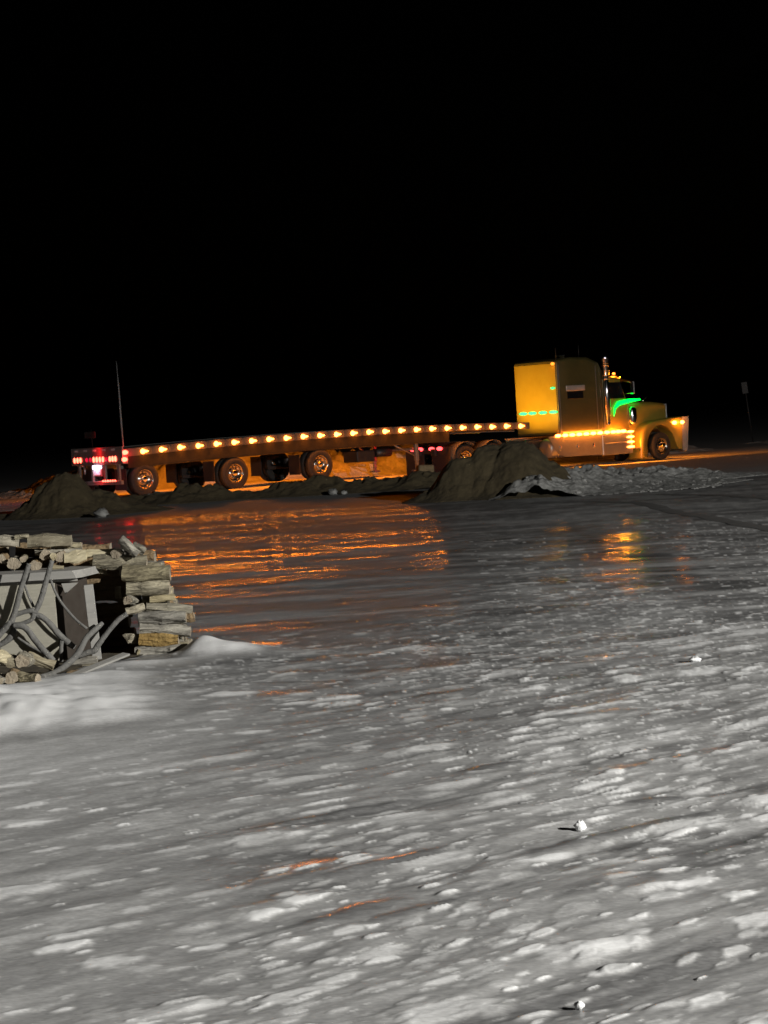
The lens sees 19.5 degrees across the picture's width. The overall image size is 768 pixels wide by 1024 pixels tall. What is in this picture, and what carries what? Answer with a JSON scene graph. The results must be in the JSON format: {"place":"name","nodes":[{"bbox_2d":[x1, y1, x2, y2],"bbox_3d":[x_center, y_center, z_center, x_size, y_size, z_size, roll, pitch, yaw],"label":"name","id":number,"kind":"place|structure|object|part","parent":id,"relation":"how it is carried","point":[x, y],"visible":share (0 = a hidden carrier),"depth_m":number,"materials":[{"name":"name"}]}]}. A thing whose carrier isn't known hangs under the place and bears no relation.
{"place":"outdoors","nodes":[
{"label":"outdoors","id":0,"kind":"place"},
{"bbox_2d":[0,642,142,675],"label":"bare ground","id":1,"kind":"structure","parent":0,"point":[107,652],"depth_m":19.69,"materials":[{"name":"brown soil"}]},
{"bbox_2d":[0,563,9,570],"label":"firewood log","id":2,"kind":"object","parent":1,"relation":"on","point":[3,567],"visible":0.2,"depth_m":20.57,"materials":[{"name":"black wood"}]},
{"bbox_2d":[0,547,8,553],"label":"firewood log","id":3,"kind":"object","parent":2,"relation":"on","point":[4,549],"visible":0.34,"depth_m":20.57,"materials":[{"name":"brown wood"}]},
{"bbox_2d":[0,553,10,564],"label":"firewood log","id":4,"kind":"object","parent":2,"relation":"on","point":[4,557],"visible":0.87,"depth_m":20.13,"materials":[{"name":"beige wood"}]},
{"bbox_2d":[0,534,19,546],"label":"firewood log","id":5,"kind":"object","parent":4,"relation":"on","point":[8,541],"visible":1,"depth_m":20.23,"materials":[{"name":"brown wood"}]},
{"bbox_2d":[17,637,41,653],"bbox_3d":[-3.088,1.165,19.558,0.227,0.168,0.025,-3,2,0],"label":"branch","id":6,"kind":"object","parent":1,"relation":"on","point":[28,644],"visible":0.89,"depth_m":19.55,"materials":[{"name":"grey wood"}]},
{"bbox_2d":[12,557,58,569],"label":"firewood log","id":7,"kind":"object","parent":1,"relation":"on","point":[45,563],"visible":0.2,"depth_m":20.59,"materials":[{"name":"black wood"}]},
{"bbox_2d":[15,542,49,556],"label":"firewood log","id":8,"kind":"object","parent":7,"relation":"on","point":[22,549],"visible":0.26,"depth_m":20.59,"materials":[{"name":"black wood"}]},
{"bbox_2d":[0,560,75,664],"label":"forked branch","id":9,"kind":"object","parent":1,"relation":"on","point":[24,627],"visible":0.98,"depth_m":19.41,"materials":[{"name":"grey wood"}]},
{"bbox_2d":[24,584,34,607],"bbox_3d":[-3.091,0.720,19.489,0.093,0.229,0.025,-3,2,0],"label":"branch","id":10,"kind":"object","parent":9,"relation":"attached to","point":[29,598],"visible":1,"depth_m":19.48,"materials":[{"name":"grey wood"}]},
{"bbox_2d":[0,565,99,659],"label":"storage box","id":11,"kind":"object","parent":1,"relation":"on","point":[69,582],"visible":0.62,"depth_m":19.75,"materials":[{"name":"grey wood"}]},
{"bbox_2d":[6,555,21,569],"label":"firewood log","id":12,"kind":"object","parent":11,"relation":"on","point":[14,562],"visible":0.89,"depth_m":20.08,"materials":[{"name":"beige wood"}]},
{"bbox_2d":[20,554,28,562],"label":"firewood log","id":13,"kind":"object","parent":12,"relation":"on","point":[24,558],"visible":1,"depth_m":20.13,"materials":[{"name":"beige wood"}]},
{"bbox_2d":[29,558,42,569],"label":"firewood log","id":14,"kind":"object","parent":11,"relation":"on","point":[36,563],"visible":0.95,"depth_m":20.03,"materials":[{"name":"beige wood"}]},
{"bbox_2d":[39,548,49,560],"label":"firewood log","id":15,"kind":"object","parent":14,"relation":"on","point":[44,554],"visible":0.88,"depth_m":20.12,"materials":[{"name":"beige wood"}]},
{"bbox_2d":[52,565,63,568],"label":"firewood log","id":16,"kind":"object","parent":11,"relation":"on","point":[58,567],"visible":0.56,"depth_m":19.96,"materials":[{"name":"brown wood"}]},
{"bbox_2d":[55,550,64,561],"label":"firewood log","id":17,"kind":"object","parent":11,"relation":"on","point":[60,556],"visible":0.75,"depth_m":20.11,"materials":[{"name":"beige wood"}]},
{"bbox_2d":[50,553,56,560],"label":"firewood log","id":18,"kind":"object","parent":17,"relation":"on","point":[53,556],"visible":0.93,"depth_m":20.08,"materials":[{"name":"brown wood"}]},
{"bbox_2d":[35,548,80,554],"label":"firewood log","id":19,"kind":"object","parent":17,"relation":"on","point":[38,551],"visible":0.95,"depth_m":20.25,"materials":[{"name":"beige wood"}]},
{"bbox_2d":[27,533,72,547],"bbox_3d":[-3.021,0.260,20.228,0.404,0.142,0.139,-3,2,0],"label":"firewood log","id":20,"kind":"object","parent":19,"relation":"on","point":[45,540],"visible":1,"depth_m":20.17,"materials":[{"name":"brown wood"}]},
{"bbox_2d":[14,534,28,539],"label":"firewood log","id":21,"kind":"object","parent":20,"relation":"on","point":[21,536],"visible":1,"depth_m":20.20,"materials":[{"name":"beige wood"}]},
{"bbox_2d":[50,542,82,549],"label":"firewood log","id":22,"kind":"object","parent":17,"relation":"on","point":[77,545],"visible":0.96,"depth_m":20.29,"materials":[{"name":"beige wood"}]},
{"bbox_2d":[64,549,86,563],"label":"firewood log","id":23,"kind":"object","parent":11,"relation":"on","point":[76,556],"visible":1,"depth_m":20.09,"materials":[{"name":"brown wood"}]},
{"bbox_2d":[60,557,106,569],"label":"firewood log","id":24,"kind":"object","parent":11,"relation":"on","point":[82,563],"visible":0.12,"depth_m":20.58,"materials":[{"name":"brown wood"}]},
{"bbox_2d":[82,542,111,549],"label":"firewood log","id":25,"kind":"object","parent":24,"relation":"on","point":[99,546],"visible":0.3,"depth_m":20.58,"materials":[{"name":"beige wood"}]},
{"bbox_2d":[98,569,107,574],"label":"firewood log","id":26,"kind":"object","parent":11,"relation":"on","point":[102,572],"visible":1,"depth_m":20.23,"materials":[{"name":"brown wood"}]},
{"bbox_2d":[59,641,63,661],"bbox_3d":[-2.794,1.206,19.410,0.050,0.186,0.040,-3,2,0],"label":"branch","id":27,"kind":"object","parent":1,"relation":"on","point":[61,643],"visible":1,"depth_m":19.40,"materials":[{"name":"grey wood"}]},
{"bbox_2d":[50,579,87,629],"bbox_3d":[-2.744,0.805,19.494,0.307,0.461,0.025,-3,2,0],"label":"branch","id":28,"kind":"object","parent":1,"relation":"on","point":[67,609],"visible":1,"depth_m":19.49,"materials":[{"name":"grey wood"}]},
{"bbox_2d":[40,621,103,677],"bbox_3d":[-2.665,1.166,18.830,0.162,0.356,1.367,-3,2,15],"label":"branch","id":29,"kind":"object","parent":1,"relation":"on","point":[70,661],"visible":0.97,"depth_m":19.09,"materials":[{"name":"grey wood"}]},
{"bbox_2d":[29,651,55,670],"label":"firewood log","id":30,"kind":"object","parent":29,"relation":"on","point":[42,662],"visible":0.71,"depth_m":18.44,"materials":[{"name":"brown wood"}]},
{"bbox_2d":[72,656,97,664],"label":"firewood log","id":31,"kind":"object","parent":1,"relation":"on","point":[89,659],"visible":0.81,"depth_m":19.24,"materials":[{"name":"grey wood"}]},
{"bbox_2d":[83,584,101,659],"bbox_3d":[-2.543,0.961,19.551,0.084,0.660,0.080,-7,3,-8],"label":"wooden post","id":32,"kind":"object","parent":1,"relation":"on","point":[90,606],"visible":0.76,"depth_m":19.51,"materials":[{"name":"grey wood"}]},
{"bbox_2d":[79,612,127,658],"bbox_3d":[-2.430,1.065,19.355,0.462,0.384,0.056,-3,2,0],"label":"branch","id":33,"kind":"object","parent":1,"relation":"on","point":[103,637],"visible":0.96,"depth_m":19.34,"materials":[{"name":"grey wood"}]},
{"bbox_2d":[123,633,138,643],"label":"firewood log","id":34,"kind":"object","parent":1,"relation":"on","point":[132,638],"visible":1,"depth_m":20.04,"materials":[{"name":"brown wood"}]},
{"bbox_2d":[0,398,767,1023],"bbox_3d":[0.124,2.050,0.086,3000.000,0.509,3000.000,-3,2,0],"label":"ground","id":35,"kind":"structure","parent":0,"point":[360,758],"depth_m":12.75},
{"bbox_2d":[0,675,5,683],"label":"firewood log","id":36,"kind":"object","parent":35,"relation":"on","point":[2,679],"visible":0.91,"depth_m":17.70,"materials":[{"name":"beige wood"}]},
{"bbox_2d":[4,668,19,683],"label":"firewood log","id":37,"kind":"object","parent":35,"relation":"on","point":[11,676],"visible":0.94,"depth_m":17.81,"materials":[{"name":"beige wood"}]},
{"bbox_2d":[5,654,15,667],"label":"firewood log","id":38,"kind":"object","parent":37,"relation":"on","point":[11,662],"visible":0.83,"depth_m":18.01,"materials":[{"name":"brown wood"}]},
{"bbox_2d":[0,649,10,664],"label":"firewood log","id":39,"kind":"object","parent":38,"relation":"on","point":[5,655],"visible":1,"depth_m":17.99,"materials":[{"name":"brown wood"}]},
{"bbox_2d":[15,651,35,667],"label":"firewood log","id":40,"kind":"object","parent":37,"relation":"on","point":[24,659],"visible":1,"depth_m":18.01,"materials":[{"name":"beige wood"}]},
{"bbox_2d":[17,671,40,682],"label":"firewood log","id":41,"kind":"object","parent":35,"relation":"on","point":[23,677],"visible":0.92,"depth_m":17.79,"materials":[{"name":"brown wood"}]},
{"bbox_2d":[0,472,174,519],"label":"snow mound","id":42,"kind":"object","parent":35,"relation":"on","point":[64,495],"visible":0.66,"depth_m":57.56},
{"bbox_2d":[67,653,129,674],"bbox_3d":[-2.421,1.294,18.714,0.071,0.019,1.260,8,9,18],"label":"plank","id":43,"kind":"object","parent":35,"relation":"on","point":[97,665],"visible":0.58,"depth_m":18.83,"materials":[{"name":"grey wood"}]},
{"bbox_2d":[93,508,108,517],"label":"ice block","id":44,"kind":"object","parent":35,"relation":"on","point":[100,512],"depth_m":55.84,"materials":[{"name":"white ice"}]},
{"bbox_2d":[134,643,186,655],"bbox_3d":[-1.989,1.246,20.012,0.467,0.114,0.150,-3,2,0],"label":"firewood log","id":45,"kind":"object","parent":35,"relation":"on","point":[156,650],"visible":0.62,"depth_m":19.96,"materials":[{"name":"grey wood"}]},
{"bbox_2d":[139,633,178,646],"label":"firewood log","id":46,"kind":"object","parent":45,"relation":"on","point":[156,639],"visible":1,"depth_m":20.00,"materials":[{"name":"brown wood"}]},
{"bbox_2d":[139,623,190,636],"bbox_3d":[-1.961,1.054,20.036,0.469,0.160,0.124,-3,2,0],"label":"firewood log","id":47,"kind":"object","parent":46,"relation":"on","point":[180,630],"visible":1,"depth_m":19.99,"materials":[{"name":"grey wood"}]},
{"bbox_2d":[138,610,186,624],"bbox_3d":[-1.979,0.947,20.025,0.434,0.136,0.143,-3,2,0],"label":"firewood log","id":48,"kind":"object","parent":47,"relation":"on","point":[161,617],"visible":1,"depth_m":19.98,"materials":[{"name":"grey wood"}]},
{"bbox_2d":[125,603,144,614],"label":"firewood log","id":49,"kind":"object","parent":48,"relation":"on","point":[137,608],"visible":0.95,"depth_m":19.96,"materials":[{"name":"brown wood"}]},
{"bbox_2d":[146,602,192,612],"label":"firewood log","id":50,"kind":"object","parent":48,"relation":"on","point":[168,607],"visible":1,"depth_m":20.02,"materials":[{"name":"grey wood"}]},
{"bbox_2d":[150,594,175,602],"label":"firewood log","id":51,"kind":"object","parent":50,"relation":"on","point":[162,598],"visible":1,"depth_m":20.02,"materials":[{"name":"brown wood"}]},
{"bbox_2d":[126,580,170,595],"bbox_3d":[-2.111,0.675,20.035,0.394,0.154,0.138,-3,2,0],"label":"firewood log","id":52,"kind":"object","parent":51,"relation":"on","point":[153,588],"visible":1,"depth_m":19.99,"materials":[{"name":"beige wood"}]},
{"bbox_2d":[121,564,170,581],"bbox_3d":[-2.128,0.543,20.044,0.444,0.177,0.196,-3,2,0],"label":"firewood log","id":53,"kind":"object","parent":52,"relation":"on","point":[139,573],"visible":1,"depth_m":19.98,"materials":[{"name":"beige wood"}]},
{"bbox_2d":[92,554,147,569],"bbox_3d":[-2.373,0.445,20.128,0.493,0.155,0.125,-3,2,0],"label":"firewood log","id":54,"kind":"object","parent":53,"relation":"on","point":[105,561],"visible":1,"depth_m":20.09,"materials":[{"name":"grey wood"}]},
{"bbox_2d":[86,548,114,557],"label":"firewood log","id":55,"kind":"object","parent":54,"relation":"on","point":[90,552],"visible":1,"depth_m":20.16,"materials":[{"name":"brown wood"}]},
{"bbox_2d":[110,547,129,558],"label":"firewood log","id":56,"kind":"object","parent":54,"relation":"on","point":[117,553],"visible":0.87,"depth_m":20.08,"materials":[{"name":"beige wood"}]},
{"bbox_2d":[133,542,145,555],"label":"firewood log","id":57,"kind":"object","parent":54,"relation":"on","point":[141,548],"visible":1,"depth_m":20.09,"materials":[{"name":"grey wood"}]},
{"bbox_2d":[117,535,140,557],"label":"firewood log","id":58,"kind":"object","parent":53,"relation":"on","point":[128,546],"visible":1,"depth_m":19.99,"materials":[{"name":"grey wood"}]},
{"bbox_2d":[187,612,194,622],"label":"firewood log","id":59,"kind":"object","parent":47,"relation":"on","point":[190,617],"visible":0.8,"depth_m":20.16,"materials":[{"name":"brown wood"}]},
{"bbox_2d":[121,471,440,504],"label":"snow ridge","id":60,"kind":"structure","parent":35,"relation":"on","point":[313,485],"depth_m":61.74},
{"bbox_2d":[416,465,433,471],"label":"wooden block","id":61,"kind":"object","parent":60,"relation":"on","point":[425,468],"depth_m":62.02,"materials":[{"name":"brown wood"}]},
{"bbox_2d":[327,488,337,494],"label":"ice block","id":62,"kind":"object","parent":35,"relation":"on","point":[333,491],"depth_m":60.84,"materials":[{"name":"white ice"}]},
{"bbox_2d":[0,440,767,498],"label":"snow bank","id":63,"kind":"structure","parent":35,"relation":"on","point":[394,463],"depth_m":85.00,"materials":[{"name":"white snow"}]},
{"bbox_2d":[402,440,574,503],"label":"snow mound","id":64,"kind":"object","parent":35,"relation":"on","point":[486,472],"visible":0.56,"depth_m":51.60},
{"bbox_2d":[573,1001,584,1009],"bbox_3d":[0.652,1.653,7.495,0.037,0.039,0.038,-3,3,20],"label":"ice chunk","id":65,"kind":"object","parent":35,"relation":"on","point":[578,1005],"visible":1,"depth_m":7.49,"materials":[{"name":"white ice"}]},
{"bbox_2d":[573,820,586,831],"bbox_3d":[0.925,1.484,10.575,0.064,0.063,0.053,-3,2,0],"label":"ice chunk","id":66,"kind":"object","parent":35,"relation":"on","point":[579,825],"visible":1,"depth_m":10.56,"materials":[{"name":"white ice"}]},
{"bbox_2d":[488,464,767,500],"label":"snow berm","id":67,"kind":"structure","parent":35,"relation":"on","point":[686,478],"depth_m":53.33,"materials":[{"name":"white snow"}]},
{"bbox_2d":[525,466,727,493],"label":"snow rubble","id":68,"kind":"object","parent":67,"relation":"on","point":[611,484],"visible":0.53,"depth_m":53.66,"materials":[{"name":"white snow"}]},
{"bbox_2d":[535,501,767,530],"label":"track","id":69,"kind":"structure","parent":35,"relation":"on","point":[665,509],"depth_m":38.93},
{"bbox_2d":[687,656,700,661],"bbox_3d":[2.348,1.118,16.968,0.108,0.058,0.098,-4,2,-14],"label":"ice chunk","id":70,"kind":"object","parent":35,"relation":"on","point":[694,659],"visible":1,"depth_m":16.94,"materials":[{"name":"white ice"}]},
{"bbox_2d":[658,494,767,499],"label":"track","id":71,"kind":"structure","parent":35,"relation":"on","point":[744,496],"depth_m":45.10,"materials":[{"name":"grey snow"}]},
{"bbox_2d":[741,382,753,441],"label":"road sign","id":72,"kind":"object","parent":35,"relation":"on","point":[744,388],"visible":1,"depth_m":109.87,"materials":[{"name":"grey metal"}]},
{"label":"firewood log","id":73,"kind":"object","parent":35,"relation":"on","visible":0},
{"bbox_2d":[101,642,133,646],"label":"firewood log","id":74,"kind":"object","parent":73,"relation":"on","point":[105,644],"visible":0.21,"depth_m":20.98,"materials":[{"name":"black wood"}]},
{"bbox_2d":[99,627,136,642],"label":"firewood log","id":75,"kind":"object","parent":74,"relation":"on","point":[115,635],"visible":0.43,"depth_m":20.98,"materials":[{"name":"black wood"}]},
{"bbox_2d":[97,615,130,627],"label":"firewood log","id":76,"kind":"object","parent":75,"relation":"on","point":[107,620],"visible":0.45,"depth_m":20.97,"materials":[{"name":"black wood"}]},
{"bbox_2d":[95,602,133,617],"bbox_3d":[-2.603,0.911,21.026,0.503,0.196,0.135,-3,2,6],"label":"firewood log","id":77,"kind":"object","parent":76,"relation":"on","point":[117,608],"visible":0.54,"depth_m":20.97,"materials":[{"name":"black wood"}]},
{"bbox_2d":[94,589,126,602],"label":"firewood log","id":78,"kind":"object","parent":77,"relation":"on","point":[106,595],"visible":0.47,"depth_m":20.97,"materials":[{"name":"black wood"}]},
{"bbox_2d":[87,577,125,590],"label":"firewood log","id":79,"kind":"object","parent":78,"relation":"on","point":[101,583],"visible":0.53,"depth_m":20.96,"materials":[{"name":"black wood"}]},
{"bbox_2d":[85,570,121,577],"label":"firewood log","id":80,"kind":"object","parent":79,"relation":"on","point":[114,573],"visible":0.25,"depth_m":20.97,"materials":[{"name":"black wood"}]},
{"bbox_2d":[0,445,767,511],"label":"road","id":81,"kind":"structure","parent":0,"point":[11,505],"depth_m":86.36,"materials":[{"name":"grey asphalt"}]},
{"bbox_2d":[71,361,529,495],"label":"flatbed trailer","id":82,"kind":"object","parent":81,"relation":"on","point":[135,472],"visible":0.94,"depth_m":74.68,"materials":[{"name":"metal"}]},
{"bbox_2d":[406,346,688,474],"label":"semi truck","id":83,"kind":"object","parent":81,"relation":"on","point":[578,403],"visible":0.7,"depth_m":84.21,"materials":[{"name":"yellow metal"}]},
{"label":"sleeper window","id":84,"kind":"part","parent":83,"relation":"part of","materials":[{"name":"black glass"}]},
{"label":"side window","id":85,"kind":"part","parent":83,"relation":"part of","materials":[{"name":"black glass"}]},
{"bbox_2d":[0,0,767,444],"label":"sky","id":86,"kind":"structure","parent":0,"point":[268,214],"materials":[{"name":"black"}]},
{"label":"firewood log","id":87,"kind":"object","parent":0,"visible":0},
{"bbox_2d":[147,562,159,565],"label":"firewood log","id":88,"kind":"object","parent":87,"relation":"on","point":[153,564],"visible":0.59,"depth_m":20.15,"materials":[{"name":"beige wood"}]},
{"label":"firewood log","id":89,"kind":"object","parent":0,"visible":0},
{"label":"firewood log","id":90,"kind":"object","parent":89,"relation":"on","visible":0},
{"bbox_2d":[138,550,156,561],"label":"firewood log","id":91,"kind":"object","parent":90,"relation":"on","point":[151,554],"visible":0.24,"depth_m":20.58,"materials":[{"name":"beige wood"}]},
{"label":"firewood log","id":92,"kind":"object","parent":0,"visible":0},
{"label":"firewood log","id":93,"kind":"object","parent":92,"relation":"on","visible":0},
{"bbox_2d":[123,595,140,604],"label":"firewood log","id":94,"kind":"object","parent":93,"relation":"on","point":[131,600],"visible":0.98,"depth_m":20.02,"materials":[{"name":"beige wood"}]},
{"bbox_2d":[142,593,169,604],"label":"firewood log","id":95,"kind":"object","parent":93,"relation":"on","point":[145,599],"visible":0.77,"depth_m":20.13,"materials":[{"name":"black wood"}]}
]}

